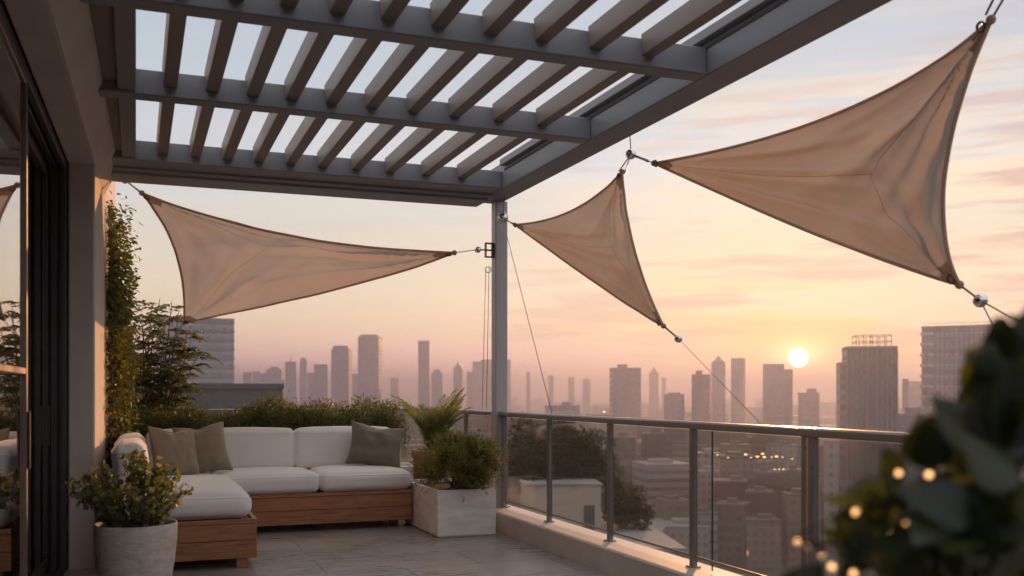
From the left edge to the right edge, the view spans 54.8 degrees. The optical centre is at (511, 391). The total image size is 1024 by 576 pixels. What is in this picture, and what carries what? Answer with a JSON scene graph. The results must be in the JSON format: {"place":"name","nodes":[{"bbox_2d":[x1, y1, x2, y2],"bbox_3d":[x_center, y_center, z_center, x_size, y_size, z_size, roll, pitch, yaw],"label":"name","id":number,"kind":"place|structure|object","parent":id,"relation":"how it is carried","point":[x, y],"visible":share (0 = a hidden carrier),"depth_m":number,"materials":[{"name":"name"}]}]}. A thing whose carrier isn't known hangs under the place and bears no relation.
{"place":"outdoors","nodes":[
{"label":"outdoors","id":0,"kind":"place"},
{"bbox_2d":[137,383,283,425],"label":"roof block","id":1,"kind":"structure","parent":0,"point":[227,395],"depth_m":110.55,"materials":[{"name":"concrete"}]},
{"bbox_2d":[243,372,252,383],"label":"skyscraper","id":2,"kind":"structure","parent":0,"point":[247,377],"depth_m":1080.06,"materials":[{"name":"grey concrete"}]},
{"bbox_2d":[259,373,266,383],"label":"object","id":3,"kind":"structure","parent":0,"point":[262,378],"depth_m":1224.01,"materials":[{"name":"grey concrete"}]},
{"bbox_2d":[266,367,284,407],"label":"skyscraper","id":4,"kind":"structure","parent":0,"point":[275,375],"depth_m":1152.18,"materials":[{"name":"grey concrete"}]},
{"bbox_2d":[285,353,295,406],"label":"skyscraper","id":5,"kind":"structure","parent":0,"point":[290,376],"depth_m":1079.96,"materials":[{"name":"grey concrete"}]},
{"bbox_2d":[307,373,313,406],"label":"skyscraper","id":6,"kind":"structure","parent":0,"point":[310,383],"depth_m":1223.99,"materials":[{"name":"grey concrete"}]},
{"bbox_2d":[314,364,327,407],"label":"skyscraper","id":7,"kind":"structure","parent":0,"point":[320,380],"depth_m":1152.15,"materials":[{"name":"grey concrete"}]},
{"bbox_2d":[418,341,429,412],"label":"skyscraper","id":8,"kind":"structure","parent":0,"point":[424,372],"depth_m":1044.05,"materials":[{"name":"grey concrete"}]},
{"bbox_2d":[472,362,484,417],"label":"skyscraper","id":9,"kind":"structure","parent":0,"point":[478,375],"depth_m":1152.06,"materials":[{"name":"grey concrete"}]},
{"bbox_2d":[115,0,1023,402],"label":"sky","id":10,"kind":"structure","parent":0,"point":[730,278],"materials":[{"name":"orange"}]},
{"bbox_2d":[519,479,686,557],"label":"neighbour building","id":11,"kind":"structure","parent":0,"point":[579,500],"depth_m":74.47,"materials":[{"name":"concrete"}]},
{"bbox_2d":[507,443,565,494],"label":"tree","id":12,"kind":"object","parent":11,"relation":"on","point":[513,477],"visible":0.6,"depth_m":78.43,"materials":[{"name":"green plant"}]},
{"bbox_2d":[507,411,617,479],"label":"tree","id":13,"kind":"object","parent":11,"relation":"on","point":[576,456],"visible":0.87,"depth_m":80.38,"materials":[{"name":"green plant"}]},
{"bbox_2d":[563,439,626,489],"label":"tree","id":14,"kind":"object","parent":11,"relation":"on","point":[616,466],"visible":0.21,"depth_m":83.30,"materials":[{"name":"green plant"}]},
{"bbox_2d":[596,475,654,529],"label":"tree","id":15,"kind":"object","parent":11,"relation":"on","point":[627,509],"visible":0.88,"depth_m":77.07,"materials":[{"name":"green plant"}]},
{"bbox_2d":[600,446,605,510],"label":"city block","id":16,"kind":"structure","parent":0,"point":[604,447],"depth_m":449.94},
{"bbox_2d":[571,413,636,460],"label":"city block","id":17,"kind":"structure","parent":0,"point":[631,430],"depth_m":470.01,"materials":[{"name":"grey concrete"}]},
{"bbox_2d":[613,432,636,495],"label":"city block","id":18,"kind":"structure","parent":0,"point":[625,449],"depth_m":419.94,"materials":[{"name":"grey concrete"}]},
{"bbox_2d":[637,453,641,460],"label":"city block","id":19,"kind":"structure","parent":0,"point":[639,455],"depth_m":480.57,"materials":[{"name":"grey concrete"}]},
{"bbox_2d":[641,428,666,460],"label":"city block","id":20,"kind":"structure","parent":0,"point":[654,442],"depth_m":430.21,"materials":[{"name":"grey concrete"}]},
{"bbox_2d":[652,525,665,533],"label":"city block","id":21,"kind":"structure","parent":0,"point":[661,528],"depth_m":339.83,"materials":[{"name":"grey concrete"}]},
{"bbox_2d":[632,458,688,521],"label":"city block","id":22,"kind":"structure","parent":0,"point":[657,477],"depth_m":400.44,"materials":[{"name":"grey concrete"}]},
{"bbox_2d":[662,378,665,407],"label":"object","id":23,"kind":"structure","parent":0,"point":[663,386],"depth_m":1368.09,"materials":[{"name":"grey concrete"}]},
{"bbox_2d":[655,495,688,519],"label":"city block","id":24,"kind":"structure","parent":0,"point":[667,507],"depth_m":362.34,"materials":[{"name":"grey concrete"}]},
{"bbox_2d":[401,401,995,575],"bbox_3d":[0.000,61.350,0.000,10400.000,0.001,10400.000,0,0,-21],"label":"ground","id":25,"kind":"structure","parent":0,"point":[778,571],"depth_m":343.51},
{"bbox_2d":[0,0,115,575],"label":"apartment building","id":26,"kind":"structure","parent":25,"relation":"on","point":[57,153],"depth_m":6.81,"materials":[{"name":"paint"}]},
{"bbox_2d":[0,12,30,575],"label":"sliding door","id":27,"kind":"structure","parent":26,"relation":"in","point":[15,417],"depth_m":4.77,"materials":[{"name":"brown metal"}]},
{"bbox_2d":[28,133,49,575],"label":"sliding door","id":28,"kind":"structure","parent":26,"relation":"in","point":[39,408],"depth_m":6.86,"materials":[{"name":"brown metal"}]},
{"bbox_2d":[105,190,148,475],"bbox_3d":[-3.876,-0.140,10.017,0.487,3.510,2.398,0,0,-21],"label":"climbing vine","id":29,"kind":"object","parent":26,"relation":"attached to","point":[120,347],"visible":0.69,"depth_m":9.25,"materials":[{"name":"green plant"}]},
{"bbox_2d":[64,520,609,575],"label":"floor","id":30,"kind":"structure","parent":26,"relation":"on","point":[386,548],"depth_m":8.11,"materials":[{"name":"tile"}]},
{"bbox_2d":[61,445,192,575],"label":"potted plant","id":31,"kind":"object","parent":30,"relation":"on","point":[140,539],"visible":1,"depth_m":6.08,"materials":[{"name":"green plant"}]},
{"bbox_2d":[111,426,411,567],"bbox_3d":[-2.168,0.855,9.104,2.795,0.990,2.939,0,0,-21],"label":"corner sofa","id":32,"kind":"object","parent":30,"relation":"on","point":[288,476],"visible":0.69,"depth_m":9.54,"materials":[{"name":"white fabric"}]},
{"bbox_2d":[147,426,198,475],"bbox_3d":[-3.112,0.565,9.108,0.287,0.517,0.540,0,0,34],"label":"throw pillow","id":33,"kind":"object","parent":32,"relation":"on","point":[178,449],"visible":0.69,"depth_m":9.00,"materials":[{"name":"beige fabric"}]},
{"bbox_2d":[172,421,232,472],"bbox_3d":[-2.978,0.550,9.515,0.571,0.537,0.298,0,0,-21],"label":"throw pillow","id":34,"kind":"object","parent":32,"relation":"on","point":[211,449],"visible":0.67,"depth_m":9.46,"materials":[{"name":"beige fabric"}]},
{"bbox_2d":[345,421,405,467],"bbox_3d":[-1.414,0.560,10.269,0.654,0.523,0.302,0,0,-21],"label":"throw pillow","id":35,"kind":"object","parent":32,"relation":"on","point":[369,445],"visible":0.93,"depth_m":10.18,"materials":[{"name":"beige fabric"}]},
{"bbox_2d":[400,462,412,478],"bbox_3d":[-2.526,1.100,11.140,3.200,0.500,0.660,0,0,-21],"label":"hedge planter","id":36,"kind":"object","parent":30,"relation":"on","point":[406,466],"depth_m":11.31,"materials":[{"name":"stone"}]},
{"bbox_2d":[127,299,223,421],"bbox_3d":[-3.970,-0.104,11.393,1.230,2.005,1.399,0,0,-21],"label":"young tree","id":37,"kind":"object","parent":36,"relation":"on","point":[173,374],"visible":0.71,"depth_m":11.25,"materials":[{"name":"green plant"}]},
{"bbox_2d":[129,388,415,463],"bbox_3d":[-2.736,0.422,11.073,3.307,0.935,0.994,0,0,-21],"label":"hedge","id":38,"kind":"object","parent":36,"relation":"on","point":[293,418],"visible":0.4,"depth_m":10.95,"materials":[{"name":"green plant"}]},
{"bbox_2d":[391,388,473,478],"bbox_3d":[-0.837,0.648,10.724,0.877,1.404,0.927,0,0,-21],"label":"potted palm","id":39,"kind":"object","parent":30,"relation":"on","point":[428,421],"visible":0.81,"depth_m":10.57,"materials":[{"name":"green plant"}]},
{"bbox_2d":[404,425,513,537],"bbox_3d":[-0.573,0.830,9.636,1.037,1.040,1.581,0,0,-21],"label":"potted shrub","id":40,"kind":"object","parent":30,"relation":"on","point":[463,504],"visible":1,"depth_m":9.25,"materials":[{"name":"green plant"}]},
{"bbox_2d":[496,505,742,575],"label":"kerb","id":41,"kind":"structure","parent":30,"relation":"on","point":[590,548],"depth_m":7.66,"materials":[{"name":"concrete"}]},
{"bbox_2d":[80,0,891,506],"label":"pergola","id":42,"kind":"object","parent":41,"relation":"on","point":[670,76],"visible":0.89,"depth_m":6.54,"materials":[{"name":"paint"}]},
{"bbox_2d":[122,182,493,336],"bbox_3d":[-2.355,-1.239,10.762,3.513,1.470,3.053,0,0,-21],"label":"shade sail","id":43,"kind":"object","parent":42,"relation":"attached to","point":[226,266],"visible":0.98,"depth_m":10.14,"materials":[{"name":"fabric"}]},
{"bbox_2d":[482,272,485,404],"bbox_3d":[-0.296,-0.545,10.440,0.006,1.446,0.928,0,0,-4],"label":"stay wire","id":44,"kind":"object","parent":43,"relation":"hanging from","point":[483,346],"visible":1,"depth_m":10.43,"materials":[{"name":"metal"}]},
{"bbox_2d":[486,283,488,407],"bbox_3d":[-0.253,-0.545,10.275,0.006,1.436,0.657,0,0,-4],"label":"stay wire","id":45,"kind":"object","parent":43,"relation":"attached to","point":[487,341],"visible":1,"depth_m":10.30,"materials":[{"name":"metal"}]},
{"bbox_2d":[507,237,551,412],"bbox_3d":[0.150,-0.696,9.360,0.006,1.781,1.255,0,0,-19],"label":"stay wire","id":46,"kind":"object","parent":42,"relation":"attached to","point":[529,325],"visible":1,"depth_m":9.29,"materials":[{"name":"metal"}]},
{"bbox_2d":[496,136,761,424],"bbox_3d":[0.864,-0.885,7.872,0.466,2.157,4.236,0,0,-23],"label":"shade sail","id":47,"kind":"object","parent":42,"relation":"hanging from","point":[590,239],"visible":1,"depth_m":8.39,"materials":[{"name":"fabric"}]},
{"bbox_2d":[633,0,1007,321],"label":"shade sail","id":48,"kind":"object","parent":42,"relation":"hanging from","point":[867,177],"visible":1,"depth_m":5.62,"materials":[{"name":"fabric"}]},
{"bbox_2d":[134,408,907,575],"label":"glass railing","id":49,"kind":"object","parent":41,"relation":"on","point":[811,436],"visible":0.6,"depth_m":6.52,"materials":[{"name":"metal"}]},
{"bbox_2d":[781,309,1023,575],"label":"potted plant","id":50,"kind":"object","parent":30,"relation":"on","point":[965,517],"visible":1,"depth_m":1.24,"materials":[{"name":"green plant"}]},
{"bbox_2d":[791,469,932,575],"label":"fairy lights","id":51,"kind":"object","parent":50,"relation":"attached to","point":[928,474],"visible":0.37,"depth_m":1.40},
{"bbox_2d":[155,316,234,382],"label":"office tower","id":52,"kind":"structure","parent":25,"relation":"on","point":[219,344],"depth_m":422.51,"materials":[{"name":"grey glass"}]},
{"bbox_2d":[253,371,260,383],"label":"skyscraper","id":53,"kind":"structure","parent":25,"relation":"on","point":[255,377],"depth_m":1368.04,"materials":[{"name":"grey concrete"}]},
{"bbox_2d":[300,358,306,407],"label":"skyscraper","id":54,"kind":"structure","parent":25,"relation":"on","point":[303,378],"depth_m":1296.06,"materials":[{"name":"grey concrete"}]},
{"bbox_2d":[331,346,351,419],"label":"skyscraper","id":55,"kind":"structure","parent":25,"relation":"on","point":[341,373],"depth_m":1044.02,"materials":[{"name":"grey concrete"}]},
{"bbox_2d":[352,374,357,412],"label":"skyscraper","id":56,"kind":"structure","parent":25,"relation":"on","point":[354,384],"depth_m":1224.15,"materials":[{"name":"grey concrete"}]},
{"bbox_2d":[358,335,381,416],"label":"skyscraper","id":57,"kind":"structure","parent":25,"relation":"on","point":[369,365],"depth_m":1008.05,"materials":[{"name":"grey concrete"}]},
{"bbox_2d":[390,378,399,414],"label":"skyscraper","id":58,"kind":"structure","parent":25,"relation":"on","point":[394,386],"depth_m":1368.06,"materials":[{"name":"grey concrete"}]},
{"bbox_2d":[431,370,442,407],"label":"skyscraper","id":59,"kind":"structure","parent":25,"relation":"on","point":[436,385],"depth_m":1151.98,"materials":[{"name":"grey concrete"}]},
{"bbox_2d":[453,361,462,408],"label":"skyscraper","id":60,"kind":"structure","parent":25,"relation":"on","point":[458,377],"depth_m":1152.12,"materials":[{"name":"grey concrete"}]},
{"bbox_2d":[467,372,471,408],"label":"skyscraper","id":61,"kind":"structure","parent":25,"relation":"on","point":[469,389],"depth_m":1224.05,"materials":[{"name":"grey concrete"}]},
{"bbox_2d":[480,359,510,418],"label":"skyscraper","id":62,"kind":"structure","parent":25,"relation":"on","point":[488,377],"depth_m":1186.27,"materials":[{"name":"grey concrete"}]},
{"bbox_2d":[507,417,543,457],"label":"city block","id":63,"kind":"structure","parent":25,"relation":"on","point":[514,421],"depth_m":560.76,"materials":[{"name":"grey concrete"}]},
{"bbox_2d":[526,372,529,412],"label":"skyscraper","id":64,"kind":"structure","parent":25,"relation":"on","point":[527,392],"depth_m":1367.99,"materials":[{"name":"grey concrete"}]},
{"bbox_2d":[548,376,553,404],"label":"skyscraper","id":65,"kind":"structure","parent":25,"relation":"on","point":[551,389],"depth_m":1367.94,"materials":[{"name":"grey concrete"}]},
{"bbox_2d":[545,402,580,477],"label":"building","id":66,"kind":"structure","parent":25,"relation":"on","point":[566,408],"depth_m":520.31,"materials":[{"name":"grey concrete"}]},
{"bbox_2d":[568,377,573,404],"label":"skyscraper","id":67,"kind":"structure","parent":25,"relation":"on","point":[571,389],"depth_m":1404.14,"materials":[{"name":"grey concrete"}]},
{"bbox_2d":[582,378,590,411],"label":"skyscraper","id":68,"kind":"structure","parent":25,"relation":"on","point":[586,394],"depth_m":1440.40,"materials":[{"name":"grey concrete"}]},
{"bbox_2d":[609,364,640,437],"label":"skyscraper","id":69,"kind":"structure","parent":25,"relation":"on","point":[625,391],"depth_m":648.04,"materials":[{"name":"grey concrete"}]},
{"bbox_2d":[649,367,658,418],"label":"skyscraper","id":70,"kind":"structure","parent":25,"relation":"on","point":[653,393],"depth_m":1224.30,"materials":[{"name":"grey concrete"}]},
{"bbox_2d":[296,397,1023,508],"bbox_3d":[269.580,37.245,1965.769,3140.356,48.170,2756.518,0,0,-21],"label":"distant city","id":71,"kind":"object","parent":25,"relation":"on","point":[476,423],"visible":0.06,"depth_m":1063.66},
{"bbox_2d":[664,393,684,431],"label":"building","id":72,"kind":"structure","parent":25,"relation":"on","point":[673,406],"depth_m":576.23,"materials":[{"name":"grey concrete"}]},
{"bbox_2d":[666,428,687,458],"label":"city block","id":73,"kind":"structure","parent":25,"relation":"on","point":[675,436],"depth_m":520.24,"materials":[{"name":"grey concrete"}]},
{"bbox_2d":[649,517,709,564],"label":"city block","id":74,"kind":"structure","parent":25,"relation":"on","point":[677,529],"depth_m":344.92,"materials":[{"name":"grey concrete"}]},
{"bbox_2d":[673,442,705,462],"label":"city block","id":75,"kind":"structure","parent":25,"relation":"on","point":[681,451],"depth_m":501.39,"materials":[{"name":"grey concrete"}]},
{"bbox_2d":[691,370,710,446],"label":"city block","id":76,"kind":"structure","parent":25,"relation":"on","point":[701,396],"depth_m":576.00,"materials":[{"name":"grey concrete"}]},
{"bbox_2d":[697,506,717,566],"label":"city block","id":77,"kind":"structure","parent":25,"relation":"on","point":[703,515],"depth_m":347.62,"materials":[{"name":"grey concrete"}]},
{"bbox_2d":[711,356,725,422],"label":"skyscraper","id":78,"kind":"structure","parent":25,"relation":"on","point":[718,393],"depth_m":828.11,"materials":[{"name":"grey concrete"}]},
{"bbox_2d":[711,430,747,446],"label":"city block","id":79,"kind":"structure","parent":25,"relation":"on","point":[723,437],"depth_m":600.23,"materials":[{"name":"grey concrete"}]},
{"bbox_2d":[714,497,750,564],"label":"building","id":80,"kind":"structure","parent":25,"relation":"on","point":[733,512],"depth_m":351.98,"materials":[{"name":"grey concrete"}]},
{"bbox_2d":[719,440,751,453],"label":"city block","id":81,"kind":"structure","parent":25,"relation":"on","point":[734,445],"depth_m":540.37,"materials":[{"name":"grey concrete"}]},
{"bbox_2d":[731,358,744,423],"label":"skyscraper","id":82,"kind":"structure","parent":25,"relation":"on","point":[737,388],"depth_m":827.95,"materials":[{"name":"grey concrete"}]},
{"bbox_2d":[747,434,768,458],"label":"city block","id":83,"kind":"structure","parent":25,"relation":"on","point":[757,442],"depth_m":600.04,"materials":[{"name":"grey concrete"}]},
{"bbox_2d":[763,364,784,423],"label":"skyscraper","id":84,"kind":"structure","parent":25,"relation":"on","point":[773,392],"depth_m":720.06,"materials":[{"name":"grey concrete"}]},
{"bbox_2d":[765,441,795,467],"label":"city block","id":85,"kind":"structure","parent":25,"relation":"on","point":[786,450],"depth_m":560.23,"materials":[{"name":"grey concrete"}]},
{"bbox_2d":[763,422,804,443],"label":"city block","id":86,"kind":"structure","parent":25,"relation":"on","point":[775,438],"depth_m":640.89,"materials":[{"name":"grey concrete"}]},
{"bbox_2d":[784,369,792,423],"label":"skyscraper","id":87,"kind":"structure","parent":25,"relation":"on","point":[788,396],"depth_m":734.32,"materials":[{"name":"grey concrete"}]},
{"bbox_2d":[780,464,800,490],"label":"city block","id":88,"kind":"structure","parent":25,"relation":"on","point":[792,475],"depth_m":395.08,"materials":[{"name":"grey concrete"}]},
{"bbox_2d":[798,389,819,442],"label":"city block","id":89,"kind":"structure","parent":25,"relation":"on","point":[809,408],"depth_m":648.16,"materials":[{"name":"grey concrete"}]},
{"bbox_2d":[796,444,823,477],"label":"city block","id":90,"kind":"structure","parent":25,"relation":"on","point":[821,459],"depth_m":519.37,"materials":[{"name":"grey concrete"}]},
{"bbox_2d":[821,478,853,564],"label":"city block","id":91,"kind":"structure","parent":25,"relation":"on","point":[844,485],"depth_m":351.87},
{"bbox_2d":[902,379,908,412],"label":"city block","id":92,"kind":"structure","parent":25,"relation":"on","point":[904,393],"depth_m":648.18,"materials":[{"name":"grey concrete"}]},
{"bbox_2d":[896,407,929,478],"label":"city block","id":93,"kind":"structure","parent":25,"relation":"on","point":[906,419],"depth_m":346.46,"materials":[{"name":"grey concrete"}]},
{"bbox_2d":[908,381,921,412],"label":"city block","id":94,"kind":"structure","parent":25,"relation":"on","point":[914,394],"depth_m":936.46,"materials":[{"name":"grey concrete"}]},
{"bbox_2d":[697,448,719,470],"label":"city block","id":95,"kind":"structure","parent":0,"point":[704,457],"depth_m":430.42,"materials":[{"name":"grey concrete"}]},
{"bbox_2d":[697,466,720,509],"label":"city block","id":96,"kind":"structure","parent":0,"point":[704,486],"depth_m":399.88,"materials":[{"name":"grey concrete"}]},
{"bbox_2d":[713,475,747,509],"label":"building","id":97,"kind":"structure","parent":0,"point":[734,486],"depth_m":372.33,"materials":[{"name":"grey concrete"}]},
{"bbox_2d":[720,451,757,488],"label":"city block","id":98,"kind":"structure","parent":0,"point":[733,463],"depth_m":460.02,"materials":[{"name":"grey concrete"}]},
{"bbox_2d":[745,486,773,514],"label":"building","id":99,"kind":"structure","parent":0,"point":[761,498],"depth_m":362.11,"materials":[{"name":"grey concrete"}]},
{"bbox_2d":[744,513,781,567],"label":"building","id":100,"kind":"structure","parent":0,"point":[762,540],"depth_m":345.05,"materials":[{"name":"grey concrete"}]},
{"bbox_2d":[753,466,783,519],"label":"city block","id":101,"kind":"structure","parent":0,"point":[767,478],"depth_m":399.79,"materials":[{"name":"grey concrete"}]},
{"bbox_2d":[782,488,800,564],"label":"building","id":102,"kind":"structure","parent":0,"point":[791,517],"depth_m":350.35,"materials":[{"name":"grey concrete"}]},
{"bbox_2d":[823,440,838,575],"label":"building","id":103,"kind":"structure","parent":0,"point":[831,467],"depth_m":330.07,"materials":[{"name":"grey concrete"}]},
{"bbox_2d":[836,334,897,481],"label":"office tower","id":104,"kind":"structure","parent":0,"point":[866,387],"depth_m":350.47,"materials":[{"name":"grey concrete"}]},
{"bbox_2d":[920,321,989,473],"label":"office tower","id":105,"kind":"structure","parent":0,"point":[943,357],"depth_m":362.83,"materials":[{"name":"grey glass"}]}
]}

